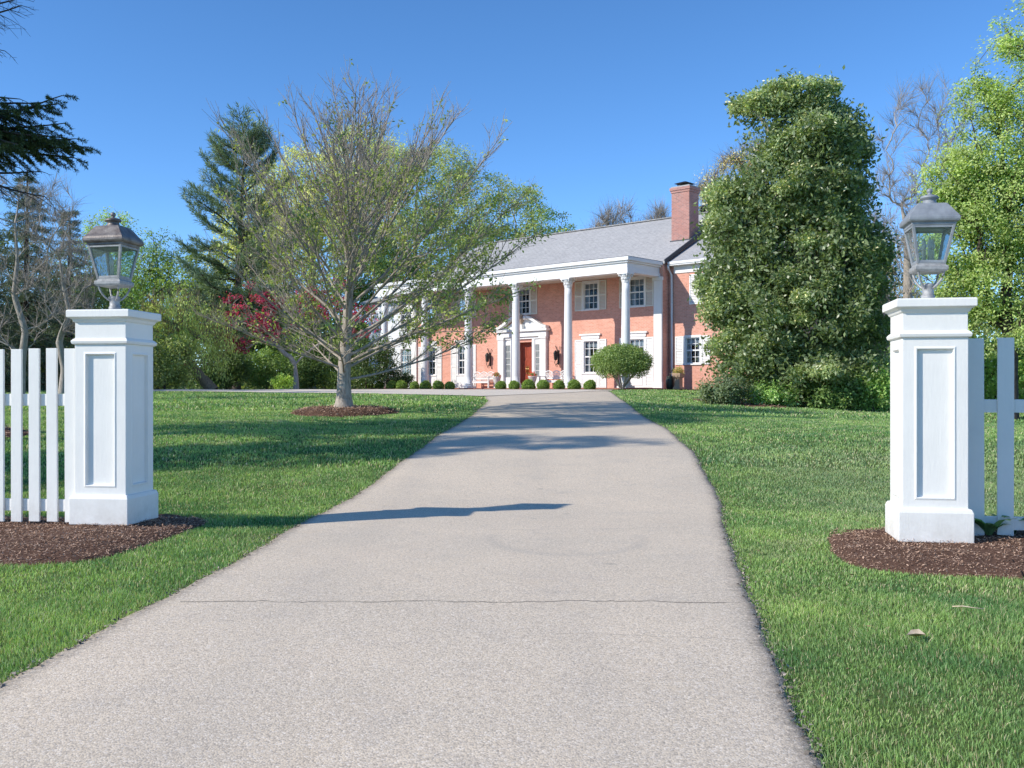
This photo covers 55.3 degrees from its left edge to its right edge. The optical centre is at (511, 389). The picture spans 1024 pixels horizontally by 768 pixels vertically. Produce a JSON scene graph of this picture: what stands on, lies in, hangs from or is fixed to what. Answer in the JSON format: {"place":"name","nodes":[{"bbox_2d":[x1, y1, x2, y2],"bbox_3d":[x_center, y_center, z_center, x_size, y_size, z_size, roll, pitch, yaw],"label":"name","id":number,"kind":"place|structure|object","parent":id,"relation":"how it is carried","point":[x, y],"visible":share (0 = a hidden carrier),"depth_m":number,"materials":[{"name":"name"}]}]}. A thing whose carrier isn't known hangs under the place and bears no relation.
{"place":"outdoors","nodes":[
{"label":"outdoors","id":0,"kind":"place"},
{"bbox_2d":[0,391,822,767],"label":"driveway","id":1,"kind":"structure","parent":0,"point":[536,581],"depth_m":4.93,"materials":[{"name":"concrete"}]},
{"bbox_2d":[0,409,833,767],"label":"gravel crumbs","id":2,"kind":"object","parent":1,"relation":"on","point":[744,577],"visible":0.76,"depth_m":5.16,"materials":[{"name":"grey gravel"}]},
{"bbox_2d":[0,389,1023,767],"bbox_3d":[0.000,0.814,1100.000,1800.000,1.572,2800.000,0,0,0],"label":"ground","id":3,"kind":"structure","parent":0,"point":[838,674],"depth_m":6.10,"materials":[{"name":"green plant"}]},
{"bbox_2d":[5,425,28,438],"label":"mulch","id":4,"kind":"object","parent":3,"relation":"on","point":[8,432],"visible":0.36,"depth_m":16.92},
{"bbox_2d":[0,232,45,392],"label":"spruce tree","id":5,"kind":"object","parent":3,"relation":"on","point":[8,371],"visible":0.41,"depth_m":39.37,"materials":[{"name":"green plant"}]},
{"bbox_2d":[3,332,73,386],"bbox_3d":[-21.203,-1.198,44.095,5.876,2.824,5.390,0,0,-25],"label":"undergrowth shrub","id":6,"kind":"object","parent":3,"relation":"on","point":[40,344],"visible":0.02,"depth_m":43.09,"materials":[{"name":"green plant"}]},
{"bbox_2d":[0,225,79,369],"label":"evergreen thicket","id":7,"kind":"object","parent":3,"relation":"on","point":[22,263],"visible":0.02,"depth_m":52.55,"materials":[{"name":"green plant"}]},
{"bbox_2d":[0,170,81,390],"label":"spruce tree","id":8,"kind":"object","parent":3,"relation":"on","point":[22,299],"visible":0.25,"depth_m":41.78,"materials":[{"name":"green plant"}]},
{"bbox_2d":[0,167,90,393],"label":"bare tree","id":9,"kind":"object","parent":3,"relation":"on","point":[25,329],"visible":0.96,"depth_m":29.92,"materials":[{"name":"grey plant"}]},
{"bbox_2d":[0,0,100,249],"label":"old spruce","id":10,"kind":"object","parent":3,"relation":"on","point":[23,141],"visible":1,"depth_m":16.74,"materials":[{"name":"green plant"}]},
{"bbox_2d":[9,171,106,393],"bbox_3d":[-16.675,-4.072,36.032,3.949,8.691,3.028,0,0,0],"label":"bare tree","id":11,"kind":"object","parent":3,"relation":"on","point":[60,339],"visible":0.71,"depth_m":35.91,"materials":[{"name":"grey plant"}]},
{"bbox_2d":[31,206,103,368],"bbox_3d":[-21.319,-4.175,47.022,4.531,9.254,4.026,0,0,-28],"label":"spruce tree","id":12,"kind":"object","parent":3,"relation":"on","point":[55,331],"visible":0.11,"depth_m":46.87,"materials":[{"name":"green plant"}]},
{"bbox_2d":[46,255,135,338],"bbox_3d":[-24.455,-3.894,55.983,5.351,8.132,4.920,0,0,0],"label":"evergreen thicket","id":13,"kind":"object","parent":3,"relation":"on","point":[107,295],"visible":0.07,"depth_m":55.65,"materials":[{"name":"green plant"}]},
{"bbox_2d":[0,514,206,565],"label":"mulch","id":14,"kind":"object","parent":3,"relation":"on","point":[42,541],"visible":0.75,"depth_m":7.80,"materials":[{"name":"brown wood"}]},
{"bbox_2d":[0,348,74,521],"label":"picket fence","id":15,"kind":"object","parent":14,"relation":"on","point":[16,504],"visible":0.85,"depth_m":8.61,"materials":[{"name":"white paint"}]},
{"bbox_2d":[66,309,160,525],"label":"gate pillar","id":16,"kind":"structure","parent":14,"relation":"on","point":[113,415],"depth_m":8.51,"materials":[{"name":"white paint"}]},
{"bbox_2d":[82,212,143,308],"bbox_3d":[-3.552,-1.138,8.727,0.376,0.886,0.376,-1,0,8],"label":"post lantern","id":17,"kind":"object","parent":16,"relation":"on","point":[103,241],"visible":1,"depth_m":8.65,"materials":[{"name":"metal"}]},
{"bbox_2d":[52,206,170,309],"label":"leafy tree","id":18,"kind":"object","parent":3,"relation":"on","point":[91,223],"visible":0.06,"depth_m":77.36,"materials":[{"name":"green plant"}]},
{"bbox_2d":[66,339,168,386],"bbox_3d":[-18.635,-1.412,45.888,4.813,3.203,4.327,0,0,-44],"label":"undergrowth shrub","id":19,"kind":"object","parent":3,"relation":"on","point":[157,361],"visible":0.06,"depth_m":46.12,"materials":[{"name":"green plant"}]},
{"bbox_2d":[109,226,200,388],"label":"leafy tree","id":20,"kind":"object","parent":3,"relation":"on","point":[151,273],"visible":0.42,"depth_m":69.27,"materials":[{"name":"green plant"}]},
{"bbox_2d":[153,332,205,388],"bbox_3d":[-16.976,-1.313,48.069,3.749,3.043,3.280,0,0,-30],"label":"border shrub","id":21,"kind":"object","parent":3,"relation":"on","point":[173,370],"visible":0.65,"depth_m":47.88,"materials":[{"name":"green plant"}]},
{"bbox_2d":[132,278,240,388],"bbox_3d":[-16.556,-2.763,50.037,6.202,6.145,5.139,0,0,0],"label":"shrub","id":22,"kind":"object","parent":3,"relation":"on","point":[183,324],"visible":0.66,"depth_m":49.68,"materials":[{"name":"plant"}]},
{"bbox_2d":[198,342,258,389],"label":"border shrub","id":23,"kind":"object","parent":3,"relation":"on","point":[241,365],"visible":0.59,"depth_m":54.72,"materials":[{"name":"green plant"}]},
{"bbox_2d":[169,102,314,389],"bbox_3d":[-18.460,-9.490,66.497,10.377,19.180,10.394,0,0,0],"label":"white pine","id":24,"kind":"object","parent":3,"relation":"on","point":[221,155],"visible":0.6,"depth_m":64.88,"materials":[{"name":"green plant"}]},
{"bbox_2d":[153,250,367,389],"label":"leafy tree","id":25,"kind":"object","parent":3,"relation":"on","point":[190,258],"visible":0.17,"depth_m":66.88,"materials":[{"name":"green plant"}]},
{"bbox_2d":[240,346,299,389],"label":"border shrub","id":26,"kind":"object","parent":3,"relation":"on","point":[269,367],"visible":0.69,"depth_m":56.72,"materials":[{"name":"green plant"}]},
{"bbox_2d":[267,372,295,388],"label":"border shrub","id":27,"kind":"object","parent":3,"relation":"on","point":[285,382],"visible":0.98,"depth_m":49.87,"materials":[{"name":"green plant"}]},
{"bbox_2d":[214,278,381,388],"bbox_3d":[-11.541,-2.978,51.991,9.153,6.126,2.960,0,0,0],"label":"red leaved maple","id":28,"kind":"object","parent":3,"relation":"on","point":[291,359],"visible":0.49,"depth_m":51.90,"materials":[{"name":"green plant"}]},
{"bbox_2d":[282,350,333,388],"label":"border shrub","id":29,"kind":"object","parent":3,"relation":"on","point":[312,373],"visible":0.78,"depth_m":59.48,"materials":[{"name":"green plant"}]},
{"bbox_2d":[200,125,420,388],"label":"leafy tree","id":30,"kind":"object","parent":3,"relation":"on","point":[320,211],"visible":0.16,"depth_m":73.00,"materials":[{"name":"green plant"}]},
{"bbox_2d":[295,333,354,388],"bbox_3d":[-12.046,-1.788,63.116,4.169,3.979,3.492,0,0,0],"label":"border shrub","id":31,"kind":"object","parent":3,"relation":"on","point":[335,362],"visible":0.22,"depth_m":62.68,"materials":[{"name":"green plant"}]},
{"bbox_2d":[290,404,398,416],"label":"mulch","id":32,"kind":"object","parent":3,"relation":"on","point":[332,411],"visible":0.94,"depth_m":22.19,"materials":[{"name":"brown wood"}]},
{"bbox_2d":[176,58,556,407],"bbox_3d":[-3.245,-3.569,22.989,8.674,8.103,8.261,0,0,0],"label":"young shade tree","id":33,"kind":"object","parent":32,"relation":"on","point":[354,228],"visible":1,"depth_m":22.43,"materials":[{"name":"green plant"}]},
{"bbox_2d":[301,229,440,352],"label":"leafy tree","id":34,"kind":"object","parent":3,"relation":"on","point":[365,297],"visible":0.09,"depth_m":70.58,"materials":[{"name":"green plant"}]},
{"bbox_2d":[153,389,608,395],"bbox_3d":[-11.886,0.104,47.757,33.552,0.237,19.764,0,0,20],"label":"motor court","id":35,"kind":"object","parent":3,"relation":"on","point":[482,392],"visible":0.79,"depth_m":40.51,"materials":[{"name":"grey concrete"}]},
{"bbox_2d":[352,127,514,279],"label":"leafy tree","id":36,"kind":"object","parent":3,"relation":"on","point":[440,154],"visible":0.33,"depth_m":83.02,"materials":[{"name":"green plant"}]},
{"bbox_2d":[442,178,576,261],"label":"leafy tree","id":37,"kind":"object","parent":3,"relation":"on","point":[538,217],"visible":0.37,"depth_m":81.38,"materials":[{"name":"green plant"}]},
{"bbox_2d":[43,265,1022,389],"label":"distant wood","id":38,"kind":"object","parent":3,"relation":"on","point":[352,387],"visible":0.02,"depth_m":124.70,"materials":[{"name":"green plant"}]},
{"bbox_2d":[150,416,947,700],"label":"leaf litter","id":39,"kind":"object","parent":3,"relation":"on","point":[729,493],"visible":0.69,"depth_m":10.73,"materials":[{"name":"brown plant"}]},
{"bbox_2d":[580,195,642,227],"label":"bare tree","id":40,"kind":"object","parent":3,"relation":"on","point":[605,219],"visible":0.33,"depth_m":94.48,"materials":[{"name":"grey plant"}]},
{"bbox_2d":[361,181,896,389],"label":"brick house","id":41,"kind":"structure","parent":3,"relation":"on","point":[603,286],"depth_m":53.64,"materials":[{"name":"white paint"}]},
{"bbox_2d":[399,307,410,330],"bbox_3d":[-6.891,-4.595,64.176,1.300,1.490,0.331,0,0,42],"label":"window","id":42,"kind":"structure","parent":41,"relation":"in","point":[401,314],"depth_m":64.36,"materials":[{"name":"white paint"}]},
{"bbox_2d":[400,347,410,376],"bbox_3d":[-6.891,-1.780,64.176,1.300,1.960,0.331,0,0,42],"label":"window","id":43,"kind":"structure","parent":41,"relation":"in","point":[405,352],"depth_m":64.36,"materials":[{"name":"white paint"}]},
{"bbox_2d":[428,346,435,375],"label":"window","id":44,"kind":"structure","parent":41,"relation":"in","point":[430,351],"depth_m":61.99,"materials":[{"name":"white paint"}]},
{"bbox_2d":[456,344,463,375],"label":"window","id":45,"kind":"structure","parent":41,"relation":"in","point":[460,360],"depth_m":60.34,"materials":[{"name":"white paint"}]},
{"bbox_2d":[457,293,464,317],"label":"window","id":46,"kind":"structure","parent":41,"relation":"in","point":[457,293],"depth_m":60.34,"materials":[{"name":"white paint"}]},
{"bbox_2d":[472,372,494,387],"bbox_3d":[-1.832,-0.564,58.063,1.725,0.986,0.580,0,0,42],"label":"garden bench","id":47,"kind":"object","parent":41,"relation":"on","point":[474,381],"visible":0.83,"depth_m":58.07,"materials":[{"name":"white paint"}]},
{"bbox_2d":[485,348,491,367],"bbox_3d":[-1.440,-1.851,58.360,0.375,1.215,0.380,0,0,42],"label":"wall lantern","id":48,"kind":"object","parent":41,"relation":"attached to","point":[487,357],"depth_m":58.32,"materials":[{"name":"black metal"}]},
{"bbox_2d":[492,372,500,387],"bbox_3d":[-0.879,-0.544,56.351,0.551,0.945,0.563,0,0,42],"label":"urn planter","id":49,"kind":"object","parent":41,"relation":"on","point":[496,378],"visible":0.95,"depth_m":56.22,"materials":[{"name":"white stone"}]},
{"bbox_2d":[520,343,527,384],"bbox_3d":[0.644,-1.400,57.257,0.736,2.650,0.119,0,0,42],"label":"door","id":50,"kind":"structure","parent":41,"relation":"in","point":[523,346],"depth_m":57.24,"materials":[{"name":"red wood"}]},
{"bbox_2d":[519,286,530,314],"bbox_3d":[0.710,-5.105,56.777,1.220,1.670,0.331,0,0,42],"label":"window","id":51,"kind":"structure","parent":41,"relation":"in","point":[521,301],"depth_m":56.82,"materials":[{"name":"white paint"}]},
{"bbox_2d":[528,342,531,378],"bbox_3d":[1.193,-1.400,56.762,0.736,2.650,0.119,0,0,42],"label":"door","id":52,"kind":"structure","parent":41,"relation":"in","point":[529,344],"depth_m":56.90,"materials":[{"name":"red wood"}]},
{"bbox_2d":[528,371,536,382],"bbox_3d":[1.153,-0.539,54.521,0.545,0.936,0.578,0,0,42],"label":"urn planter","id":53,"kind":"object","parent":41,"relation":"on","point":[532,375],"visible":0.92,"depth_m":54.36,"materials":[{"name":"white stone"}]},
{"bbox_2d":[538,370,563,382],"bbox_3d":[2.307,-0.564,54.294,1.725,0.986,0.580,0,0,42],"label":"garden bench","id":54,"kind":"object","parent":41,"relation":"on","point":[551,381],"visible":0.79,"depth_m":54.57,"materials":[{"name":"white paint"}]},
{"bbox_2d":[553,346,559,365],"bbox_3d":[2.477,-1.851,54.793,0.375,1.215,0.380,0,0,42],"label":"wall lantern","id":55,"kind":"object","parent":41,"relation":"attached to","point":[556,355],"depth_m":54.72,"materials":[{"name":"black metal"}]},
{"bbox_2d":[581,280,598,310],"bbox_3d":[4.355,-5.105,53.458,1.220,1.670,0.331,0,0,42],"label":"window","id":56,"kind":"structure","parent":41,"relation":"in","point":[593,284],"depth_m":53.57,"materials":[{"name":"white paint"}]},
{"bbox_2d":[581,338,598,373],"bbox_3d":[4.355,-1.780,53.458,1.220,1.960,0.331,0,0,42],"label":"window","id":57,"kind":"structure","parent":41,"relation":"in","point":[587,344],"depth_m":53.70,"materials":[{"name":"white paint"}]},
{"bbox_2d":[630,276,645,307],"bbox_3d":[6.596,-5.105,51.417,1.220,1.670,0.331,0,0,42],"label":"window","id":58,"kind":"structure","parent":41,"relation":"in","point":[636,281],"depth_m":51.48,"materials":[{"name":"white paint"}]},
{"bbox_2d":[630,336,645,372],"bbox_3d":[6.596,-1.780,51.417,1.220,1.960,0.331,0,0,42],"label":"window","id":59,"kind":"structure","parent":41,"relation":"in","point":[640,341],"depth_m":51.37,"materials":[{"name":"white paint"}]},
{"bbox_2d":[682,335,701,364],"bbox_3d":[9.247,-1.985,49.814,1.100,1.550,0.331,0,0,42],"label":"window","id":60,"kind":"structure","parent":41,"relation":"in","point":[689,340],"depth_m":49.89,"materials":[{"name":"white paint"}]},
{"bbox_2d":[638,195,671,220],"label":"bare tree","id":61,"kind":"object","parent":3,"relation":"on","point":[660,212],"visible":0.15,"depth_m":94.73,"materials":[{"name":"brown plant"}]},
{"bbox_2d":[646,389,746,390],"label":"wing bed mulch","id":62,"kind":"object","parent":3,"relation":"on","point":[677,389],"visible":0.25,"depth_m":47.58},
{"bbox_2d":[666,368,673,388],"bbox_3d":[7.923,-0.525,48.950,0.469,1.046,0.460,0,0,42],"label":"hose pot","id":63,"kind":"object","parent":62,"relation":"on","point":[669,381],"visible":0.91,"depth_m":48.78,"materials":[{"name":"black plastic"}]},
{"bbox_2d":[672,366,684,388],"bbox_3d":[8.237,-0.608,48.480,0.704,1.215,0.666,0,0,42],"label":"stone planter","id":64,"kind":"object","parent":62,"relation":"on","point":[678,375],"visible":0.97,"depth_m":48.39,"materials":[{"name":"grey stone"}]},
{"bbox_2d":[689,133,770,211],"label":"tan budding tree","id":65,"kind":"object","parent":3,"relation":"on","point":[726,159],"visible":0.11,"depth_m":61.26,"materials":[{"name":"beige plant"}]},
{"bbox_2d":[693,398,888,408],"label":"mulch","id":66,"kind":"object","parent":3,"relation":"on","point":[754,405],"visible":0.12,"depth_m":30.18,"materials":[{"name":"brown wood"}]},
{"bbox_2d":[691,369,756,404],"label":"evergreen shrub","id":67,"kind":"object","parent":66,"relation":"on","point":[724,390],"visible":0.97,"depth_m":30.12,"materials":[{"name":"green plant"}]},
{"bbox_2d":[742,378,802,406],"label":"evergreen shrub","id":68,"kind":"object","parent":66,"relation":"on","point":[763,393],"visible":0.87,"depth_m":30.42,"materials":[{"name":"green plant"}]},
{"bbox_2d":[682,64,904,409],"bbox_3d":[9.284,-4.935,32.141,6.462,11.507,6.189,0,0,40],"label":"magnolia tree","id":69,"kind":"object","parent":66,"relation":"on","point":[763,296],"visible":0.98,"depth_m":30.94,"materials":[{"name":"green plant"}]},
{"bbox_2d":[796,378,868,410],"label":"evergreen shrub","id":70,"kind":"object","parent":66,"relation":"on","point":[823,396],"visible":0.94,"depth_m":30.31,"materials":[{"name":"green plant"}]},
{"bbox_2d":[850,360,889,411],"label":"evergreen shrub","id":71,"kind":"object","parent":3,"relation":"on","point":[877,387],"visible":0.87,"depth_m":30.21,"materials":[{"name":"green plant"}]},
{"bbox_2d":[907,629,925,636],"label":"dry leaf","id":72,"kind":"object","parent":3,"relation":"on","point":[916,632],"visible":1,"depth_m":4.98,"materials":[{"name":"beige plant"}]},
{"bbox_2d":[870,221,964,354],"bbox_3d":[20.597,-4.384,49.950,6.378,8.957,5.172,0,0,0],"label":"budding tree","id":73,"kind":"object","parent":3,"relation":"on","point":[916,295],"visible":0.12,"depth_m":49.62,"materials":[{"name":"green plant"}]},
{"bbox_2d":[865,69,979,301],"bbox_3d":[18.808,-7.562,46.041,7.293,15.360,4.628,0,0,0],"label":"bare tree","id":74,"kind":"object","parent":3,"relation":"on","point":[907,288],"visible":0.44,"depth_m":45.86,"materials":[{"name":"grey plant"}]},
{"bbox_2d":[827,525,1023,579],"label":"mulch","id":75,"kind":"object","parent":3,"relation":"on","point":[994,553],"visible":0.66,"depth_m":7.05,"materials":[{"name":"brown wood"}]},
{"bbox_2d":[882,297,977,542],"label":"gate pillar","id":76,"kind":"structure","parent":75,"relation":"on","point":[927,338],"depth_m":7.50,"materials":[{"name":"white paint"}]},
{"bbox_2d":[899,188,960,297],"bbox_3d":[3.289,-1.143,7.717,0.376,0.886,0.376,1,0,10],"label":"post lantern","id":77,"kind":"object","parent":76,"relation":"on","point":[929,214],"visible":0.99,"depth_m":7.62,"materials":[{"name":"metal"}]},
{"bbox_2d":[968,338,1023,535],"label":"picket fence","id":78,"kind":"object","parent":75,"relation":"on","point":[1005,405],"visible":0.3,"depth_m":7.74,"materials":[{"name":"white paint"}]},
{"bbox_2d":[974,515,1019,534],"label":"strap leaf plant","id":79,"kind":"object","parent":75,"relation":"on","point":[989,528],"visible":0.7,"depth_m":7.69,"materials":[{"name":"green plant"}]},
{"bbox_2d":[991,514,1023,533],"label":"strap leaf plant","id":80,"kind":"object","parent":75,"relation":"on","point":[1007,516],"visible":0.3,"depth_m":7.82,"materials":[{"name":"green plant"}]},
{"bbox_2d":[906,0,1023,419],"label":"spring green tree","id":81,"kind":"object","parent":3,"relation":"on","point":[985,214],"visible":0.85,"depth_m":26.56,"materials":[{"name":"green plant"}]},
{"bbox_2d":[952,605,983,608],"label":"fallen twig","id":82,"kind":"object","parent":3,"relation":"on","point":[967,606],"visible":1,"depth_m":5.49,"materials":[{"name":"beige wood"}]},
{"bbox_2d":[977,328,1023,398],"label":"undergrowth shrub","id":83,"kind":"object","parent":3,"relation":"on","point":[990,380],"visible":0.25,"depth_m":33.34,"materials":[{"name":"green plant"}]},
{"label":"front bed mulch","id":84,"kind":"structure","parent":3,"relation":"on","visible":0},
{"bbox_2d":[329,334,405,388],"bbox_3d":[-8.603,-1.590,58.048,4.553,3.560,3.713,0,0,0],"label":"border shrub","id":85,"kind":"object","parent":84,"relation":"on","point":[381,360],"visible":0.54,"depth_m":57.57,"materials":[{"name":"green plant"}]},
{"bbox_2d":[374,382,384,388],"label":"boxwood ball","id":86,"kind":"object","parent":84,"relation":"on","point":[380,386],"visible":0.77,"depth_m":58.14,"materials":[{"name":"green plant"}]},
{"bbox_2d":[386,380,396,388],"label":"boxwood ball","id":87,"kind":"object","parent":84,"relation":"on","point":[391,384],"visible":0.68,"depth_m":57.43,"materials":[{"name":"green plant"}]},
{"bbox_2d":[380,365,414,388],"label":"border shrub","id":88,"kind":"object","parent":84,"relation":"on","point":[398,376],"visible":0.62,"depth_m":58.08,"materials":[{"name":"green plant"}]},
{"bbox_2d":[395,380,407,388],"bbox_3d":[-6.442,-0.220,56.987,0.776,0.686,0.838,0,0,-36],"label":"boxwood ball","id":89,"kind":"object","parent":84,"relation":"on","point":[401,384],"visible":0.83,"depth_m":56.77,"materials":[{"name":"green plant"}]},
{"bbox_2d":[409,381,419,388],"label":"boxwood ball","id":90,"kind":"object","parent":84,"relation":"on","point":[414,385],"visible":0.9,"depth_m":56.14,"materials":[{"name":"green plant"}]},
{"bbox_2d":[420,380,431,388],"bbox_3d":[-4.933,-0.218,55.587,0.797,0.698,0.794,0,0,10],"label":"boxwood ball","id":91,"kind":"object","parent":84,"relation":"on","point":[425,384],"visible":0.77,"depth_m":55.37,"materials":[{"name":"green plant"}]},
{"bbox_2d":[432,380,444,388],"bbox_3d":[-4.130,-0.227,54.955,0.745,0.707,0.802,0,0,33],"label":"boxwood ball","id":92,"kind":"object","parent":84,"relation":"on","point":[438,384],"visible":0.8,"depth_m":54.75,"materials":[{"name":"green plant"}]},
{"bbox_2d":[444,381,454,388],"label":"boxwood ball","id":93,"kind":"object","parent":84,"relation":"on","point":[450,385],"visible":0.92,"depth_m":54.10,"materials":[{"name":"green plant"}]},
{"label":"front bed mulch","id":94,"kind":"structure","parent":3,"relation":"on","visible":0},
{"bbox_2d":[495,381,506,388],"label":"boxwood ball","id":95,"kind":"object","parent":94,"relation":"on","point":[500,385],"visible":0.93,"depth_m":51.48,"materials":[{"name":"green plant"}]},
{"bbox_2d":[508,380,519,388],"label":"boxwood ball","id":96,"kind":"object","parent":94,"relation":"on","point":[512,384],"visible":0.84,"depth_m":50.85,"materials":[{"name":"green plant"}]},
{"bbox_2d":[521,378,535,388],"bbox_3d":[0.827,-0.226,50.350,0.831,0.710,0.826,0,0,31],"label":"boxwood ball","id":97,"kind":"object","parent":94,"relation":"on","point":[528,383],"visible":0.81,"depth_m":50.14,"materials":[{"name":"green plant"}]},
{"bbox_2d":[536,379,549,388],"bbox_3d":[1.589,-0.220,49.757,0.724,0.623,0.721,0,0,30],"label":"boxwood ball","id":98,"kind":"object","parent":94,"relation":"on","point":[542,384],"visible":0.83,"depth_m":49.55,"materials":[{"name":"green plant"}]},
{"bbox_2d":[553,379,565,388],"bbox_3d":[2.347,-0.218,49.040,0.699,0.621,0.705,0,0,6],"label":"boxwood ball","id":99,"kind":"object","parent":94,"relation":"on","point":[558,384],"visible":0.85,"depth_m":48.86,"materials":[{"name":"green plant"}]},
{"bbox_2d":[567,379,581,388],"bbox_3d":[3.100,-0.216,48.393,0.785,0.653,0.778,0,0,-38],"label":"boxwood ball","id":100,"kind":"object","parent":94,"relation":"on","point":[574,384],"visible":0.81,"depth_m":48.20,"materials":[{"name":"green plant"}]},
{"bbox_2d":[583,379,596,388],"bbox_3d":[3.795,-0.217,47.738,0.738,0.644,0.694,0,0,-34],"label":"boxwood ball","id":101,"kind":"object","parent":94,"relation":"on","point":[589,384],"visible":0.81,"depth_m":47.56,"materials":[{"name":"green plant"}]},
{"bbox_2d":[589,342,653,389],"bbox_3d":[5.319,-1.104,47.109,3.195,2.407,2.958,0,0,0],"label":"round bush","id":102,"kind":"object","parent":94,"relation":"on","point":[612,359],"visible":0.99,"depth_m":46.43,"materials":[{"name":"green plant"}]},
{"bbox_2d":[0,0,1023,367],"label":"sky","id":103,"kind":"structure","parent":0,"point":[624,100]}
]}

